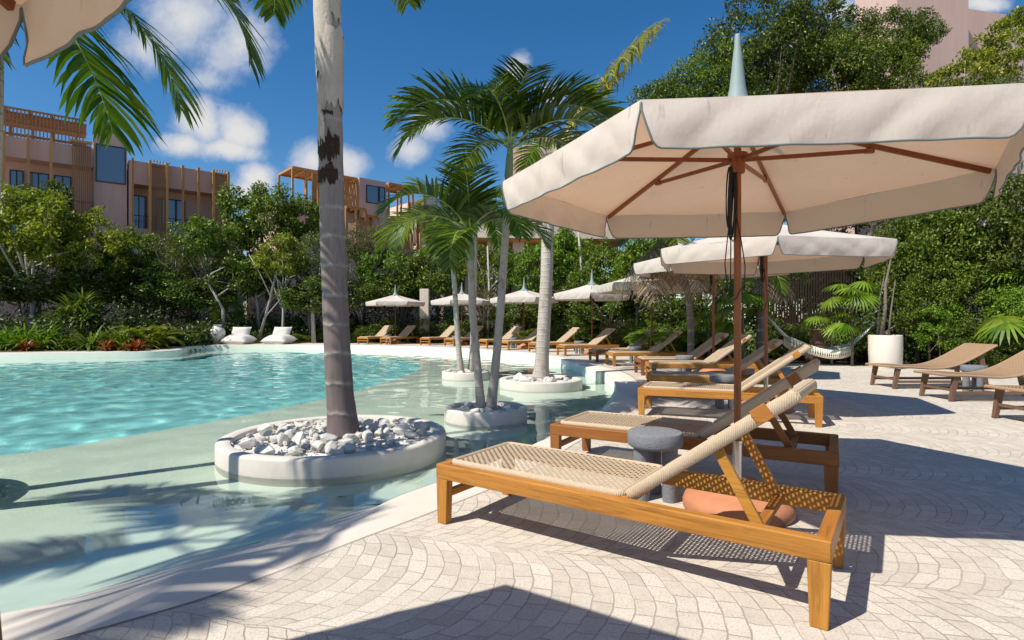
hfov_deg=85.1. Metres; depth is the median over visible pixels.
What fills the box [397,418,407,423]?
rock
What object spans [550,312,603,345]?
shrub
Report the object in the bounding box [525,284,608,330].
tree
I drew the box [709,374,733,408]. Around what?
stone stool
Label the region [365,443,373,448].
rock
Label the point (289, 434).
rock
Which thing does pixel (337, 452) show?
rock
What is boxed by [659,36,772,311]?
tree
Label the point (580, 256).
bare tree
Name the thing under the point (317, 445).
rock
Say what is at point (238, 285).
tree
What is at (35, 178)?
window
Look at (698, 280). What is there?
tree
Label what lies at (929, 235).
shrub
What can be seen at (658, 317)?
tree
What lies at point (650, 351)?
sun lounger
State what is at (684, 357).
stone stool
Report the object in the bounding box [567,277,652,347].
tree
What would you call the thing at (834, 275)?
slat screen
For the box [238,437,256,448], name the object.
rock
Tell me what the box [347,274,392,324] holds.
tree
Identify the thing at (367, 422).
rock
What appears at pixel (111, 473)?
pool water
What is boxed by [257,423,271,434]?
rock
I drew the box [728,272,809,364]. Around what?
skirted palm
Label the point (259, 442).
rock
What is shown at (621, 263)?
tree
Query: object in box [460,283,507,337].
tree
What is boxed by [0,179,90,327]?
tree
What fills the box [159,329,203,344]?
fern
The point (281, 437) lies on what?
rock
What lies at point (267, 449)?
rock
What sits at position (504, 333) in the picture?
shrub
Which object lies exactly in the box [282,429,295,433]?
rock
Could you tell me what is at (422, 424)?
rock
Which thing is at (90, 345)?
strap plant
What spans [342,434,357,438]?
rock
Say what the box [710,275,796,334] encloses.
tree
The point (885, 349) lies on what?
plant pot
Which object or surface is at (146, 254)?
tree
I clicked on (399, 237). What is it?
slim palm
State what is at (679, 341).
fern palm
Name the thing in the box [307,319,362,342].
shrub
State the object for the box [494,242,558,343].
tree
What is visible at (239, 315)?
shrub
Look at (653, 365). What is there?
sun lounger
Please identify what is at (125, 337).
strap plant
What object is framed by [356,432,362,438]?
rock
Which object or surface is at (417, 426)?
rock
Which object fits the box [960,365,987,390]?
stone stool
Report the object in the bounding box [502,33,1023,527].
umbrella
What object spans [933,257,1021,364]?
shrub
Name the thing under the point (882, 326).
bare tree
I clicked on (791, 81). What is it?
tree
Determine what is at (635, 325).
shrub
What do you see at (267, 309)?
bare tree
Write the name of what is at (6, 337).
strap plant
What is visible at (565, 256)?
tree
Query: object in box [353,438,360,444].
rock
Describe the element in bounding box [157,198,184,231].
window
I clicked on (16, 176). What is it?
window
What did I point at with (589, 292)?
umbrella
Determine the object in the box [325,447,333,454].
rock
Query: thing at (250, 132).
sky
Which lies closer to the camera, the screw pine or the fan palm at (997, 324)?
the fan palm at (997, 324)
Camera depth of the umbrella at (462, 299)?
26.59 m
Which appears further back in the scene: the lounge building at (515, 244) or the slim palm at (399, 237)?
the lounge building at (515, 244)
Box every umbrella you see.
[0,0,131,66]
[365,285,424,343]
[431,283,491,344]
[490,278,558,348]
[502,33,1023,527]
[554,270,629,353]
[597,256,708,347]
[633,257,789,372]
[660,225,897,413]
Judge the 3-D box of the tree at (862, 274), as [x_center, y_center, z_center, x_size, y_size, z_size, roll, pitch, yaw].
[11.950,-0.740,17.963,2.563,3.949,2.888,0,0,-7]
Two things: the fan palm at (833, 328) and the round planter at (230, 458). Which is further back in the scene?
the fan palm at (833, 328)
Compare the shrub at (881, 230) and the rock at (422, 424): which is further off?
the shrub at (881, 230)
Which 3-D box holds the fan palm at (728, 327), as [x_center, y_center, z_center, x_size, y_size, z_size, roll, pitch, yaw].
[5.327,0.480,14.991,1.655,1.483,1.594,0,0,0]
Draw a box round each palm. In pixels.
[0,0,269,197]
[247,0,425,440]
[370,159,555,408]
[379,54,627,410]
[385,175,501,372]
[410,184,534,372]
[513,18,670,380]
[615,238,727,355]
[623,327,707,346]
[626,327,711,350]
[679,310,741,356]
[707,294,777,358]
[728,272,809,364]
[797,312,861,364]
[817,281,883,365]
[972,313,1023,344]
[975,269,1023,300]
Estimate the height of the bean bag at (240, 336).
0.952 m
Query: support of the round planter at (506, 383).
on the pool floor
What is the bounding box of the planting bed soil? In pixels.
[0,328,1012,372]
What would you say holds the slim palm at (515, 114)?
on the gravel at (501, 409)
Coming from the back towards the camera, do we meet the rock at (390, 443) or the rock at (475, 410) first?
the rock at (475, 410)
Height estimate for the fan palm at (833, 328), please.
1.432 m
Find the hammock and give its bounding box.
[768,317,874,358]
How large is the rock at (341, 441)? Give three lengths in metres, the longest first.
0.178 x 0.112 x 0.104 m
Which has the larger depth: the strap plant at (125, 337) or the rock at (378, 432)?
the strap plant at (125, 337)
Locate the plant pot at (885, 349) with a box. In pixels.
[868,335,902,368]
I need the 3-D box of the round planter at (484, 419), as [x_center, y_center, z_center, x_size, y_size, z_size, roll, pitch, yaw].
[-0.390,1.532,8.300,1.234,0.495,1.234,0,0,0]
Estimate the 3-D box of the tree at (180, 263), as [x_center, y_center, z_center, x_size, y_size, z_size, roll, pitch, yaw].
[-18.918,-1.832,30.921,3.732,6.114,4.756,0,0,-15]
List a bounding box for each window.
[10,169,23,187]
[30,172,48,190]
[54,175,70,208]
[96,143,125,184]
[134,195,146,228]
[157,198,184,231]
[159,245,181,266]
[366,184,378,203]
[379,186,384,202]
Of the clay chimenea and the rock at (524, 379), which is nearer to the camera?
the rock at (524, 379)
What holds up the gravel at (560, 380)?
in the round planter at (506, 383)
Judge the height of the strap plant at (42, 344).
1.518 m
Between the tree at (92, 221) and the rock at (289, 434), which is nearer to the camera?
the rock at (289, 434)
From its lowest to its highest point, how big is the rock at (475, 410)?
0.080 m
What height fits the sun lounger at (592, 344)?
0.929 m
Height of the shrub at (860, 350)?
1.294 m
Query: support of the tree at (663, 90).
on the planting bed soil
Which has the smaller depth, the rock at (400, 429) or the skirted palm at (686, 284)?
the rock at (400, 429)
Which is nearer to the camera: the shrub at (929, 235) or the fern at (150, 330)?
the shrub at (929, 235)
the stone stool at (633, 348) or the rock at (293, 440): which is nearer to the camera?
the rock at (293, 440)
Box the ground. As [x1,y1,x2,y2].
[0,323,1023,639]
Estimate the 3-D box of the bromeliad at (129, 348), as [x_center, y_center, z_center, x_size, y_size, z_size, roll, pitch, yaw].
[-15.030,0.982,22.016,1.066,0.532,1.053,0,0,-29]
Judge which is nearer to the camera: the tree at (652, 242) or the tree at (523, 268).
the tree at (652, 242)
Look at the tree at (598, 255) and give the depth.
24.14 m
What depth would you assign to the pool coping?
3.07 m
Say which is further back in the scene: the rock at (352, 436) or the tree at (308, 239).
the tree at (308, 239)
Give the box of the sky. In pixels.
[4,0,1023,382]
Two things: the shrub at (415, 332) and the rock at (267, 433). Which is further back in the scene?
the shrub at (415, 332)
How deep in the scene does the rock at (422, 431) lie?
6.44 m
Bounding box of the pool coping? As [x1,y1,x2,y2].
[0,344,640,639]
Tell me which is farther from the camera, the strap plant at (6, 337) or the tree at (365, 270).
the tree at (365, 270)
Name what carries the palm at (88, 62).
on the gravel
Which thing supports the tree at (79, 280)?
on the planting bed soil
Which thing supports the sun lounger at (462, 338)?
on the ground
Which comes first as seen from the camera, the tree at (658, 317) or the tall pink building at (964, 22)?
the tree at (658, 317)
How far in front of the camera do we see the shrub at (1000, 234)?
13.83 m
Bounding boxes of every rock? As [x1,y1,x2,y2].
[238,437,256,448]
[254,436,266,441]
[254,444,265,453]
[255,438,262,445]
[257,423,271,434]
[259,444,274,454]
[261,431,271,436]
[269,436,276,442]
[276,428,284,433]
[277,432,288,445]
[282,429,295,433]
[284,430,293,442]
[287,447,302,455]
[291,431,305,442]
[295,422,305,427]
[295,431,306,445]
[301,438,309,444]
[301,443,307,448]
[311,440,325,450]
[320,433,337,442]
[322,440,337,449]
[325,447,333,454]
[329,449,343,454]
[337,438,353,445]
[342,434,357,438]
[343,442,356,452]
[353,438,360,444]
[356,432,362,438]
[362,419,372,426]
[362,431,372,441]
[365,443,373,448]
[368,424,375,432]
[374,429,383,436]
[378,418,388,427]
[383,427,389,433]
[384,440,393,447]
[385,434,394,440]
[392,422,408,434]
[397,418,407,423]
[404,430,415,438]
[414,421,426,428]
[414,424,420,430]
[417,428,426,435]
[460,405,469,411]
[464,401,472,407]
[470,408,478,411]
[520,376,530,381]
[547,377,556,381]
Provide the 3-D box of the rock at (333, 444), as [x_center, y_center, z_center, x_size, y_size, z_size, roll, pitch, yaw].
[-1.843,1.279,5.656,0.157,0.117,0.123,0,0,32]
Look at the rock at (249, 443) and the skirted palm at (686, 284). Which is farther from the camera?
the skirted palm at (686, 284)
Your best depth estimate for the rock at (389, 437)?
6.12 m
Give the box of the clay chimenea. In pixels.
[804,329,829,361]
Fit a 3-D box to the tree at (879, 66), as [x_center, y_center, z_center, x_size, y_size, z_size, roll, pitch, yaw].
[13.841,-5.196,22.308,5.678,12.856,4.657,0,0,28]
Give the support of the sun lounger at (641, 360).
on the ground
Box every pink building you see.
[0,105,242,336]
[831,0,1023,340]
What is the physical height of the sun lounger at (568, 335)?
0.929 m
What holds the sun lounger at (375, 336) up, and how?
on the ground
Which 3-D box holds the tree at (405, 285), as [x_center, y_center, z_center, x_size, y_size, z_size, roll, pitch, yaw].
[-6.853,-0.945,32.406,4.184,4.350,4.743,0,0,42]
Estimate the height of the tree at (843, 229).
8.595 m
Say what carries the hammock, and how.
hanging from the skirted palm at (783, 287)
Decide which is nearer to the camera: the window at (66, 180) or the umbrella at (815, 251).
the umbrella at (815, 251)
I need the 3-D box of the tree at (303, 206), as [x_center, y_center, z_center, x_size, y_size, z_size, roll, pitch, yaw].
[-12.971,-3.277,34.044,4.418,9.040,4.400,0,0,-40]
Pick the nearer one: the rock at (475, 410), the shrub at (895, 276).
the rock at (475, 410)
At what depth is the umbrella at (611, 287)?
15.10 m
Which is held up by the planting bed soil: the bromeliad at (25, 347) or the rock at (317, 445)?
the bromeliad at (25, 347)
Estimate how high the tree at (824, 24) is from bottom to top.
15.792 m
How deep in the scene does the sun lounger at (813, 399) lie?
6.87 m
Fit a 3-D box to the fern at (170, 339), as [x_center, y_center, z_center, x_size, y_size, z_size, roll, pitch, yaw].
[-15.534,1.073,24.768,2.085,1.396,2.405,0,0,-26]
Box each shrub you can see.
[208,294,249,332]
[226,323,272,342]
[292,333,310,342]
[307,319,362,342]
[350,317,405,345]
[350,326,371,342]
[408,317,451,346]
[447,318,494,349]
[487,331,508,344]
[517,328,536,345]
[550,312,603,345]
[590,317,638,347]
[618,317,659,347]
[643,321,686,351]
[673,317,729,356]
[704,321,729,349]
[755,318,811,360]
[824,323,876,360]
[861,218,921,358]
[864,212,965,363]
[886,249,974,364]
[889,200,1020,359]
[908,301,965,360]
[928,173,1023,316]
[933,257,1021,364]
[935,315,1007,366]
[966,169,1023,279]
[975,330,1023,366]
[979,282,1023,344]
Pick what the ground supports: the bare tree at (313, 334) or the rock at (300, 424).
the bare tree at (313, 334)
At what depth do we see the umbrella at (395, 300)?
28.31 m
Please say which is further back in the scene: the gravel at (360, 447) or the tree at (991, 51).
the tree at (991, 51)
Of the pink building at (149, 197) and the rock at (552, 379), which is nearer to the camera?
the rock at (552, 379)
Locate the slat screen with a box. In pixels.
[768,269,857,356]
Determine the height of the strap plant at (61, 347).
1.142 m
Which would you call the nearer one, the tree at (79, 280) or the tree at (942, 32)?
the tree at (942, 32)
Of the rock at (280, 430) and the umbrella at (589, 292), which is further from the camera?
the umbrella at (589, 292)
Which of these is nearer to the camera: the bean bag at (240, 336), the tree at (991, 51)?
the tree at (991, 51)
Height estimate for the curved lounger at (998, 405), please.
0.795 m
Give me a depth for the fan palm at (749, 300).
14.40 m
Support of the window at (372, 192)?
in the pergola building at (361, 194)
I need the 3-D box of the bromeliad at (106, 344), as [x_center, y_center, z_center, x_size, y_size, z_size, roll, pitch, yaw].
[-15.877,0.974,21.992,1.043,0.512,1.045,0,0,25]
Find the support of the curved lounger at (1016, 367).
on the ground
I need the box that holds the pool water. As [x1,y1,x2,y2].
[0,350,612,613]
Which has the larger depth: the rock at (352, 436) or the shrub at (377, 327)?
the shrub at (377, 327)
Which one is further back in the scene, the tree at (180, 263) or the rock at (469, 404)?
the tree at (180, 263)
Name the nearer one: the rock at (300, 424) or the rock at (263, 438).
the rock at (263, 438)
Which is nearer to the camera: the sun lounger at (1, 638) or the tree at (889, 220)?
the sun lounger at (1, 638)
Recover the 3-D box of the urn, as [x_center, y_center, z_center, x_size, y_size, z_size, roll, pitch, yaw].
[-14.850,0.725,28.100,0.720,0.990,0.720,0,0,0]
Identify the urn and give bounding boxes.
[210,325,224,343]
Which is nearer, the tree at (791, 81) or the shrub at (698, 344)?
the shrub at (698, 344)
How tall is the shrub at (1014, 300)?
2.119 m
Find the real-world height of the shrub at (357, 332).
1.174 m
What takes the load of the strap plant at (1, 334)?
on the planting bed soil
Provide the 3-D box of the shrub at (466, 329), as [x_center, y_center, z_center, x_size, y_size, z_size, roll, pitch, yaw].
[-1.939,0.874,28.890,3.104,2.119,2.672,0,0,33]
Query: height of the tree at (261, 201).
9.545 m
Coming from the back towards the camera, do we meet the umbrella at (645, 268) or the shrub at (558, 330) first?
the shrub at (558, 330)
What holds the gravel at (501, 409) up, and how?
in the round planter at (484, 419)
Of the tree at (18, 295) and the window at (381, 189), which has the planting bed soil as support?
the tree at (18, 295)
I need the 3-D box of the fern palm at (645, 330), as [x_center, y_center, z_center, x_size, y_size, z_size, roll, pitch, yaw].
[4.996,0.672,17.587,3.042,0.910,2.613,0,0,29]
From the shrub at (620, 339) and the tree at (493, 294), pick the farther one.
the tree at (493, 294)
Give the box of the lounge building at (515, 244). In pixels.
[438,135,630,331]
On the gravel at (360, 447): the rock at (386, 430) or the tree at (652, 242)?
the rock at (386, 430)
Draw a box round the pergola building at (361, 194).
[246,166,437,331]
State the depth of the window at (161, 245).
44.67 m
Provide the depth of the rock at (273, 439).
5.99 m
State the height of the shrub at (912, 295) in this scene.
3.022 m
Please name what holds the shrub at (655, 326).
on the planting bed soil
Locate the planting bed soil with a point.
(858, 362)
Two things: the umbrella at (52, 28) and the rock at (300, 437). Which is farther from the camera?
the rock at (300, 437)
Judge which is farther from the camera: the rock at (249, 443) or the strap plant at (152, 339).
the strap plant at (152, 339)
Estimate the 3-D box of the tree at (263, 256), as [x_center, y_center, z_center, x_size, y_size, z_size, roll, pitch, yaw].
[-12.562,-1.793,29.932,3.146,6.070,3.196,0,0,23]
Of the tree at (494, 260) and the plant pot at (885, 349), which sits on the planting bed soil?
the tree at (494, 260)
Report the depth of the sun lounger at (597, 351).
16.48 m
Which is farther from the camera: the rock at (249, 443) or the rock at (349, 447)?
the rock at (249, 443)
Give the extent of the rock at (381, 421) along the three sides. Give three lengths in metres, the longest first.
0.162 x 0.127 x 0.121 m
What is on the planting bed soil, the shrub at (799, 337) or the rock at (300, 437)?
the shrub at (799, 337)
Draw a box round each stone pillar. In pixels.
[420,289,429,342]
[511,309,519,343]
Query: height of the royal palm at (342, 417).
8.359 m
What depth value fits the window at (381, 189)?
53.51 m
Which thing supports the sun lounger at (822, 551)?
on the ground
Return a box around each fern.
[110,325,167,349]
[129,324,169,348]
[153,326,181,350]
[154,329,187,347]
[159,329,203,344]
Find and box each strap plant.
[0,321,59,350]
[0,325,21,346]
[0,325,23,350]
[3,320,70,350]
[34,333,80,349]
[55,324,114,351]
[83,325,124,350]
[91,327,147,350]
[129,330,173,349]
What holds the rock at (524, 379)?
on the gravel at (560, 380)
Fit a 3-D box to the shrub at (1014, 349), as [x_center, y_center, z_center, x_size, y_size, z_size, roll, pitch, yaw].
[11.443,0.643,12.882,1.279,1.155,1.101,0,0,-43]
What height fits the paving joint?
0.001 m
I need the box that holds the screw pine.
[35,288,108,342]
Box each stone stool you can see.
[510,338,517,347]
[574,341,583,353]
[627,426,682,503]
[628,347,641,362]
[676,355,693,370]
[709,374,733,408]
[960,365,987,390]
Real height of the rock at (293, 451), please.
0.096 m
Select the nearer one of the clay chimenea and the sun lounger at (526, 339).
the clay chimenea
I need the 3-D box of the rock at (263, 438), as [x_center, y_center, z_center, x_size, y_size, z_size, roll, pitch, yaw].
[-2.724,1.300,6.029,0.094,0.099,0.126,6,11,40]
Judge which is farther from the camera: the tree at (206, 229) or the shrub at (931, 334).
the tree at (206, 229)
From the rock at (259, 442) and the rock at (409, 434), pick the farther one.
the rock at (409, 434)
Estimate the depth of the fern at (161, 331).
25.24 m
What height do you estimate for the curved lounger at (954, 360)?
0.795 m
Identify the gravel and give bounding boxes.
[231,418,431,455]
[452,404,517,411]
[509,377,571,381]
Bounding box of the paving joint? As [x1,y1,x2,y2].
[9,344,640,639]
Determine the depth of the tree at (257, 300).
31.11 m
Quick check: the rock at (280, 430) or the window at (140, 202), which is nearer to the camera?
the rock at (280, 430)
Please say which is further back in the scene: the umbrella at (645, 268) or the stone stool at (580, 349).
the stone stool at (580, 349)
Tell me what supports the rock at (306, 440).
on the gravel at (360, 447)
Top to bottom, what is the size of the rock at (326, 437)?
0.141 m
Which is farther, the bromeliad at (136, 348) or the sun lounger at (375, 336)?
the sun lounger at (375, 336)
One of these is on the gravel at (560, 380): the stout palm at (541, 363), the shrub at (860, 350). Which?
the stout palm at (541, 363)
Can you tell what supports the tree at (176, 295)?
on the planting bed soil
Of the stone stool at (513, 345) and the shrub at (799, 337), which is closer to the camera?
the shrub at (799, 337)
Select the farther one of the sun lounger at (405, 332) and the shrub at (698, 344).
the sun lounger at (405, 332)
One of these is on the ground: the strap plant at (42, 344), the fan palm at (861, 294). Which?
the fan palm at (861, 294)
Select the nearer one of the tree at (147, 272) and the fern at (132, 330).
the fern at (132, 330)
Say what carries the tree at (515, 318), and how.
on the planting bed soil
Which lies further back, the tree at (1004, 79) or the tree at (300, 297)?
the tree at (300, 297)
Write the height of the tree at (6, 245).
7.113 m
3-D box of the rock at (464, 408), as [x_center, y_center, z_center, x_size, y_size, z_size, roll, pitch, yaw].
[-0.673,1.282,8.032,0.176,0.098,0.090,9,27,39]
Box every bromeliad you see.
[15,339,38,350]
[95,338,117,350]
[122,339,146,350]
[124,337,148,350]
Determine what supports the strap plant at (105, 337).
on the planting bed soil
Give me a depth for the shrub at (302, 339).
29.81 m
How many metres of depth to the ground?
2.79 m
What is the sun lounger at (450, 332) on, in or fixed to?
on the ground
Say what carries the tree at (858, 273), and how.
on the planting bed soil
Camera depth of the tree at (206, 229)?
30.10 m
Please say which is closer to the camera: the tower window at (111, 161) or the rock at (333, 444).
the rock at (333, 444)
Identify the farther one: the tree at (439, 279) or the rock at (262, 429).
the tree at (439, 279)
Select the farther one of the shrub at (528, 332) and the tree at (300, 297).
the tree at (300, 297)
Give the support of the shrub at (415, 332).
on the planting bed soil
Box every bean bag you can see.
[219,327,256,344]
[260,327,296,343]
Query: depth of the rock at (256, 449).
5.47 m
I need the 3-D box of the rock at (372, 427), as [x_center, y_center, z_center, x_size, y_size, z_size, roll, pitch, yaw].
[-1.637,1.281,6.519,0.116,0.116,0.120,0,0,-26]
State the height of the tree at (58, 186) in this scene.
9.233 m
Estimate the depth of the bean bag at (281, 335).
28.21 m
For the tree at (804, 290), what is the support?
on the planting bed soil
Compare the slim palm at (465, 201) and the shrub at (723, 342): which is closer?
the slim palm at (465, 201)
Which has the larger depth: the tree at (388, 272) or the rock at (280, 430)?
the tree at (388, 272)
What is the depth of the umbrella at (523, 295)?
23.48 m
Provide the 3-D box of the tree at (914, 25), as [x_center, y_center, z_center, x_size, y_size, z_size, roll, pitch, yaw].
[15.502,-5.880,22.970,3.163,14.312,3.633,0,0,-20]
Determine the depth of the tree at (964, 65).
16.53 m
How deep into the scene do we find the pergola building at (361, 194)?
52.49 m
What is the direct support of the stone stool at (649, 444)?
on the ground
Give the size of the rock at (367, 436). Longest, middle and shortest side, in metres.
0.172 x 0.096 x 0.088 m
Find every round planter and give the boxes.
[215,415,445,478]
[442,369,488,380]
[444,401,526,426]
[500,374,581,391]
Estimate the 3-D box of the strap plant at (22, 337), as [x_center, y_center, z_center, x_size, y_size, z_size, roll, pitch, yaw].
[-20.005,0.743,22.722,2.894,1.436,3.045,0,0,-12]
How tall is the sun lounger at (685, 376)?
0.929 m
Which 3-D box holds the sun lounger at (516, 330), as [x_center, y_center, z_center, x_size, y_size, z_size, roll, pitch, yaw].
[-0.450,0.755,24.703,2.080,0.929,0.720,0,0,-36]
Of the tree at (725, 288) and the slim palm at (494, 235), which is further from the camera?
the tree at (725, 288)
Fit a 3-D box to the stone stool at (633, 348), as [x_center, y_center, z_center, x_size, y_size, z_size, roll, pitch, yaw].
[3.480,0.990,15.750,0.370,0.460,0.370,0,0,5]
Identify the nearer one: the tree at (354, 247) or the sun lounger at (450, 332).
the sun lounger at (450, 332)
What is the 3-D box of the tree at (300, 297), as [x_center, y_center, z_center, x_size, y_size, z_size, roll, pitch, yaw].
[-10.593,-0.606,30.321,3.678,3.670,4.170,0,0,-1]
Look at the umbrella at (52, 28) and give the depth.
1.54 m
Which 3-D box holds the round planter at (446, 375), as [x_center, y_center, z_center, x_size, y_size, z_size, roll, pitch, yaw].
[-1.170,1.532,14.100,1.200,0.495,1.200,0,0,0]
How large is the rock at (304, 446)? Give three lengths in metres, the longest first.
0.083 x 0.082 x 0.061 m
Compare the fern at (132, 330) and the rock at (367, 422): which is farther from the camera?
the fern at (132, 330)
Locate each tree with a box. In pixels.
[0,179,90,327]
[0,218,29,275]
[0,261,86,331]
[3,178,76,318]
[42,205,142,327]
[51,259,144,318]
[92,222,161,318]
[98,259,186,326]
[126,229,203,328]
[142,270,235,323]
[159,213,261,323]
[201,252,272,326]
[206,267,228,328]
[214,179,306,331]
[217,254,300,327]
[249,255,279,338]
[250,232,313,326]
[265,192,319,330]
[273,274,349,341]
[287,230,360,322]
[307,281,315,342]
[346,218,390,318]
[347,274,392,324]
[352,249,417,320]
[353,268,437,339]
[376,242,438,325]
[401,246,467,335]
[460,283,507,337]
[462,243,516,329]
[483,302,536,338]
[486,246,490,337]
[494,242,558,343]
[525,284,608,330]
[531,227,606,290]
[565,237,629,343]
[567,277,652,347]
[577,232,584,336]
[601,239,658,329]
[622,238,692,325]
[625,68,712,306]
[634,294,717,328]
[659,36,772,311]
[666,238,718,304]
[684,0,834,212]
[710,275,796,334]
[746,0,884,318]
[755,271,839,319]
[784,196,887,300]
[796,256,881,312]
[804,22,940,324]
[835,3,941,311]
[847,258,911,316]
[855,189,928,327]
[876,259,895,334]
[909,14,951,347]
[909,43,1020,208]
[931,68,1023,320]
[963,5,1023,311]
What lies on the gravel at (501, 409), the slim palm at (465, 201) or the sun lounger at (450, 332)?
the slim palm at (465, 201)
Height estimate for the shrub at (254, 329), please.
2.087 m
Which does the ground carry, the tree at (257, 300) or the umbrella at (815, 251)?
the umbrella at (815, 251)
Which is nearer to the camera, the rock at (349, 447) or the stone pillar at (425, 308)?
the rock at (349, 447)
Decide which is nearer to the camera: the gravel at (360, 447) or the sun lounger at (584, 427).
the sun lounger at (584, 427)
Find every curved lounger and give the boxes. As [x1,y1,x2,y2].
[865,343,997,388]
[913,350,1023,401]
[984,385,1023,418]
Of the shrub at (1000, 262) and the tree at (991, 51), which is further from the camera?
the tree at (991, 51)
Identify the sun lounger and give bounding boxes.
[0,616,2,639]
[357,325,392,343]
[380,326,418,344]
[420,326,454,344]
[436,378,845,630]
[444,326,486,345]
[479,326,522,348]
[502,328,549,349]
[528,327,583,351]
[550,358,838,493]
[556,328,618,355]
[588,330,663,361]
[605,330,686,365]
[634,333,733,375]
[638,343,822,427]
[645,334,758,377]
[647,339,792,387]
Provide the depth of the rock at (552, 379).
11.60 m
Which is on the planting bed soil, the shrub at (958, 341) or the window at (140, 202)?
the shrub at (958, 341)

